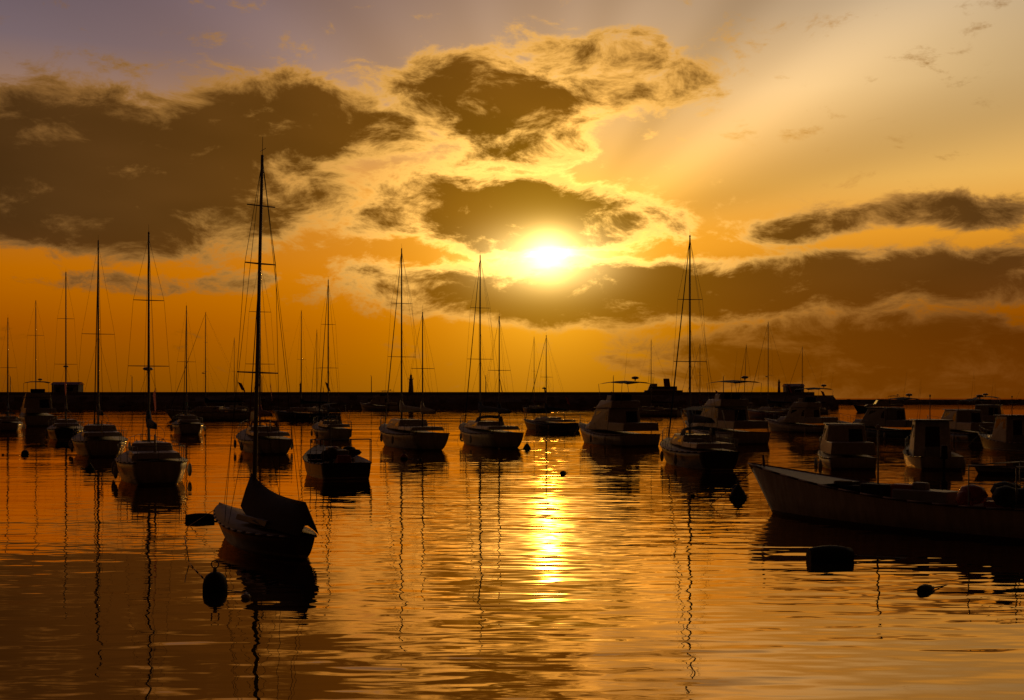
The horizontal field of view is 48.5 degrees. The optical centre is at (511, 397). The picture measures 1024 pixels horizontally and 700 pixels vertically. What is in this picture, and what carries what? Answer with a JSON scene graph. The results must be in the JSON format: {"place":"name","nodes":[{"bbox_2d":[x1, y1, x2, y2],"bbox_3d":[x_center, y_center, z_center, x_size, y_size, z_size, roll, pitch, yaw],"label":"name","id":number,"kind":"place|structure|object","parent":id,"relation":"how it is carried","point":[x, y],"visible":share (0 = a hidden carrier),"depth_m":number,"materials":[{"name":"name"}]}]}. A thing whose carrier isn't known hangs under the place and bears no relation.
{"place":"outdoors","nodes":[
{"label":"outdoors","id":0,"kind":"place"},
{"bbox_2d":[0,398,1023,699],"bbox_3d":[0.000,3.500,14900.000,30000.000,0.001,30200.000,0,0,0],"label":"harbour water","id":1,"kind":"structure","parent":0,"point":[454,568],"depth_m":21.70,"materials":[{"name":"orange liquid"}]},
{"bbox_2d":[0,319,24,430],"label":"yacht","id":2,"kind":"object","parent":1,"relation":"on","point":[8,422],"visible":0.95,"depth_m":122.32,"materials":[{"name":"brown wood"}]},
{"bbox_2d":[2,446,28,454],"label":"mooring buoy","id":3,"kind":"object","parent":1,"relation":"on","point":[24,452],"visible":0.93,"depth_m":69.71,"materials":[{"name":"black plastic"}]},
{"bbox_2d":[17,300,56,425],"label":"yacht","id":4,"kind":"object","parent":1,"relation":"on","point":[36,407],"visible":0.85,"depth_m":144.59,"materials":[{"name":"brown wood"}]},
{"bbox_2d":[45,272,83,439],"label":"yacht","id":5,"kind":"object","parent":1,"relation":"on","point":[60,429],"visible":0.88,"depth_m":97.90,"materials":[{"name":"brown wood"}]},
{"bbox_2d":[82,459,93,469],"bbox_3d":[-20.886,3.309,55.837,0.473,0.661,1.706,0,0,-33],"label":"mooring buoy","id":6,"kind":"object","parent":1,"relation":"on","point":[89,467],"visible":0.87,"depth_m":55.22,"materials":[{"name":"black plastic"}]},
{"bbox_2d":[69,240,129,456],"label":"yacht","id":7,"kind":"object","parent":1,"relation":"on","point":[98,439],"visible":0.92,"depth_m":70.41,"materials":[{"name":"white wood"}]},
{"bbox_2d":[111,232,191,485],"bbox_3d":[-16.268,-1.837,50.893,3.239,11.710,11.205,0,0,-22],"label":"yacht","id":8,"kind":"object","parent":1,"relation":"on","point":[148,461],"visible":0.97,"depth_m":47.14,"materials":[{"name":"white wood"}]},
{"bbox_2d":[170,305,205,433],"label":"yacht","id":9,"kind":"object","parent":1,"relation":"on","point":[186,423],"visible":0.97,"depth_m":111.44,"materials":[{"name":"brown wood"}]},
{"bbox_2d":[185,513,214,520],"bbox_3d":[-7.729,3.458,32.924,3.318,0.306,0.303,0,0,-13],"label":"buoy","id":10,"kind":"object","parent":1,"relation":"on","point":[193,517],"visible":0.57,"depth_m":32.52,"materials":[{"name":"black plastic"}]},
{"bbox_2d":[157,312,253,419],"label":"yacht","id":11,"kind":"object","parent":1,"relation":"on","point":[197,412],"visible":0.81,"depth_m":180.11,"materials":[{"name":"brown wood"}]},
{"bbox_2d":[184,536,250,598],"bbox_3d":[-6.070,3.284,22.143,0.646,0.671,5.512,0,0,-29],"label":"mooring buoy","id":12,"kind":"object","parent":1,"relation":"on","point":[214,581],"visible":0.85,"depth_m":20.59,"materials":[{"name":"black plastic"}]},
{"bbox_2d":[224,339,249,411],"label":"yacht","id":13,"kind":"object","parent":1,"relation":"on","point":[238,406],"visible":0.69,"depth_m":284.24,"materials":[{"name":"brown wood"}]},
{"bbox_2d":[189,137,318,559],"bbox_3d":[-6.486,-1.211,28.086,1.781,10.260,8.892,2,-1,-31],"label":"sailboat","id":14,"kind":"object","parent":1,"relation":"on","point":[264,520],"visible":0.9,"depth_m":26.13,"materials":[{"name":"white wood"}]},
{"bbox_2d":[234,269,292,454],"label":"yacht","id":15,"kind":"object","parent":1,"relation":"on","point":[280,443],"visible":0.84,"depth_m":73.28,"materials":[{"name":"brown wood"}]},
{"bbox_2d":[273,310,340,419],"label":"yacht","id":16,"kind":"object","parent":1,"relation":"on","point":[298,414],"visible":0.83,"depth_m":180.38,"materials":[{"name":"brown wood"}]},
{"bbox_2d":[310,333,326,412],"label":"yacht","id":17,"kind":"object","parent":1,"relation":"on","point":[316,406],"visible":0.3,"depth_m":249.16,"materials":[{"name":"brown wood"}]},
{"bbox_2d":[311,279,352,438],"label":"yacht","id":18,"kind":"object","parent":1,"relation":"on","point":[321,429],"visible":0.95,"depth_m":98.54,"materials":[{"name":"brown wood"}]},
{"bbox_2d":[302,420,371,479],"bbox_3d":[-8.738,2.473,54.062,2.883,2.895,11.012,0,0,-18],"label":"launch","id":19,"kind":"object","parent":1,"relation":"on","point":[325,462],"visible":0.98,"depth_m":49.56,"materials":[{"name":"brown wood"}]},
{"bbox_2d":[356,390,397,409],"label":"cruiser","id":20,"kind":"object","parent":1,"relation":"on","point":[377,402],"visible":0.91,"depth_m":329.75,"materials":[{"name":"brown wood"}]},
{"bbox_2d":[400,450,421,459],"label":"mooring buoy","id":21,"kind":"object","parent":1,"relation":"on","point":[403,455],"visible":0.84,"depth_m":65.14,"materials":[{"name":"plastic"}]},
{"bbox_2d":[377,245,449,450],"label":"ketch","id":22,"kind":"object","parent":1,"relation":"on","point":[406,433],"visible":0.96,"depth_m":78.40,"materials":[{"name":"white wood"}]},
{"bbox_2d":[0,375,838,408],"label":"breakwater","id":23,"kind":"object","parent":1,"relation":"on","point":[577,400],"visible":0.73,"depth_m":375.76,"materials":[{"name":"stone"}]},
{"bbox_2d":[408,375,413,393],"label":"harbour light","id":24,"kind":"object","parent":23,"relation":"on","point":[411,386],"visible":0.88,"depth_m":379.38,"materials":[{"name":"paint"}]},
{"bbox_2d":[459,255,523,447],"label":"ketch","id":25,"kind":"object","parent":1,"relation":"on","point":[478,432],"visible":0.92,"depth_m":82.45,"materials":[{"name":"white wood"}]},
{"bbox_2d":[498,440,530,448],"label":"mooring buoy","id":26,"kind":"object","parent":1,"relation":"on","point":[526,446],"visible":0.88,"depth_m":77.93,"materials":[{"name":"black plastic"}]},
{"bbox_2d":[521,341,549,411],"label":"yacht","id":27,"kind":"object","parent":1,"relation":"on","point":[533,408],"visible":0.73,"depth_m":283.81,"materials":[{"name":"brown wood"}]},
{"bbox_2d":[520,335,579,430],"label":"yacht","id":28,"kind":"object","parent":1,"relation":"on","point":[546,422],"visible":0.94,"depth_m":123.62,"materials":[{"name":"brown wood"}]},
{"bbox_2d":[571,358,660,446],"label":"cruiser","id":29,"kind":"object","parent":1,"relation":"on","point":[615,419],"visible":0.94,"depth_m":84.55,"materials":[{"name":"white wood"}]},
{"bbox_2d":[632,342,681,415],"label":"yacht","id":30,"kind":"object","parent":1,"relation":"on","point":[648,411],"visible":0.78,"depth_m":220.10,"materials":[{"name":"brown wood"}]},
{"bbox_2d":[644,378,682,391],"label":"building","id":31,"kind":"structure","parent":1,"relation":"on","point":[666,387],"depth_m":896.47,"materials":[{"name":"paint"}]},
{"bbox_2d":[659,235,739,470],"bbox_3d":[9.359,-2.464,60.659,3.320,12.962,12.077,0,0,-7],"label":"yacht","id":32,"kind":"object","parent":1,"relation":"on","point":[693,450],"visible":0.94,"depth_m":57.84,"materials":[{"name":"white wood"}]},
{"bbox_2d":[683,346,717,414],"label":"yacht","id":33,"kind":"object","parent":1,"relation":"on","point":[697,411],"visible":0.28,"depth_m":234.40,"materials":[{"name":"brown wood"}]},
{"bbox_2d":[690,479,746,498],"bbox_3d":[7.242,3.269,40.017,1.997,0.881,0.606,0,0,16],"label":"mooring buoy","id":34,"kind":"object","parent":1,"relation":"on","point":[737,491],"visible":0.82,"depth_m":39.67,"materials":[{"name":"black plastic"}]},
{"bbox_2d":[680,357,770,444],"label":"cruiser","id":35,"kind":"object","parent":1,"relation":"on","point":[733,401],"visible":0.67,"depth_m":88.18,"materials":[{"name":"white wood"}]},
{"bbox_2d":[738,345,757,409],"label":"yacht","id":36,"kind":"object","parent":1,"relation":"on","point":[748,389],"visible":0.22,"depth_m":222.00,"materials":[{"name":"brown wood"}]},
{"bbox_2d":[747,323,791,417],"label":"yacht","id":37,"kind":"object","parent":1,"relation":"on","point":[760,412],"visible":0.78,"depth_m":199.05,"materials":[{"name":"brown wood"}]},
{"bbox_2d":[764,367,837,432],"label":"cruiser","id":38,"kind":"object","parent":1,"relation":"on","point":[804,410],"visible":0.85,"depth_m":115.75,"materials":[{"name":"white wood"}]},
{"bbox_2d":[782,347,829,413],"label":"yacht","id":39,"kind":"object","parent":1,"relation":"on","point":[827,411],"visible":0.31,"depth_m":249.22,"materials":[{"name":"brown wood"}]},
{"bbox_2d":[814,423,876,469],"bbox_3d":[17.107,2.663,59.667,2.889,2.733,8.430,0,0,6],"label":"boat","id":40,"kind":"object","parent":1,"relation":"on","point":[845,446],"visible":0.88,"depth_m":56.44,"materials":[{"name":"white wood"}]},
{"bbox_2d":[806,545,898,560],"bbox_3d":[8.115,3.416,24.718,3.461,0.456,0.480,0,0,-6],"label":"barrel float","id":41,"kind":"object","parent":1,"relation":"on","point":[829,553],"visible":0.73,"depth_m":24.41,"materials":[{"name":"black plastic"}]},
{"bbox_2d":[710,424,1023,542],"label":"launch","id":42,"kind":"object","parent":1,"relation":"on","point":[974,509],"visible":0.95,"depth_m":30.19,"materials":[{"name":"white wood"}]},
{"bbox_2d":[850,394,903,411],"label":"cruiser","id":43,"kind":"object","parent":1,"relation":"on","point":[877,403],"visible":0.63,"depth_m":283.12,"materials":[{"name":"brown wood"}]},
{"bbox_2d":[838,382,920,439],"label":"cruiser","id":44,"kind":"object","parent":1,"relation":"on","point":[882,417],"visible":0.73,"depth_m":97.79,"materials":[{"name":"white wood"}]},
{"bbox_2d":[836,399,1023,403],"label":"mole","id":45,"kind":"object","parent":1,"relation":"on","point":[921,401],"visible":0.41,"depth_m":635.76,"materials":[{"name":"stone"}]},
{"bbox_2d":[917,584,948,591],"bbox_3d":[8.384,3.497,21.515,2.870,0.228,0.182,0,0,-45],"label":"float","id":46,"kind":"object","parent":1,"relation":"on","point":[925,588],"visible":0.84,"depth_m":20.56,"materials":[{"name":"black plastic"}]},
{"bbox_2d":[903,392,965,469],"bbox_3d":[21.851,1.677,60.105,2.809,4.490,10.656,0,0,10],"label":"motorboat","id":47,"kind":"object","parent":1,"relation":"on","point":[928,447],"visible":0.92,"depth_m":57.83,"materials":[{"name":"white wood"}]},
{"bbox_2d":[927,376,994,442],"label":"cruiser","id":48,"kind":"object","parent":1,"relation":"on","point":[964,424],"visible":0.48,"depth_m":90.53,"materials":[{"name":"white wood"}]},
{"bbox_2d":[972,377,1003,431],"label":"cruiser","id":49,"kind":"object","parent":1,"relation":"on","point":[988,411],"visible":0.3,"depth_m":118.62,"materials":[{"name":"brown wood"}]},
{"bbox_2d":[978,393,1023,451],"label":"launch","id":50,"kind":"object","parent":1,"relation":"on","point":[1007,433],"visible":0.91,"depth_m":76.00,"materials":[{"name":"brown wood"}]},
{"bbox_2d":[0,0,1023,397],"label":"sky","id":51,"kind":"structure","parent":0,"point":[845,178],"materials":[{"name":"orange"}]}
]}

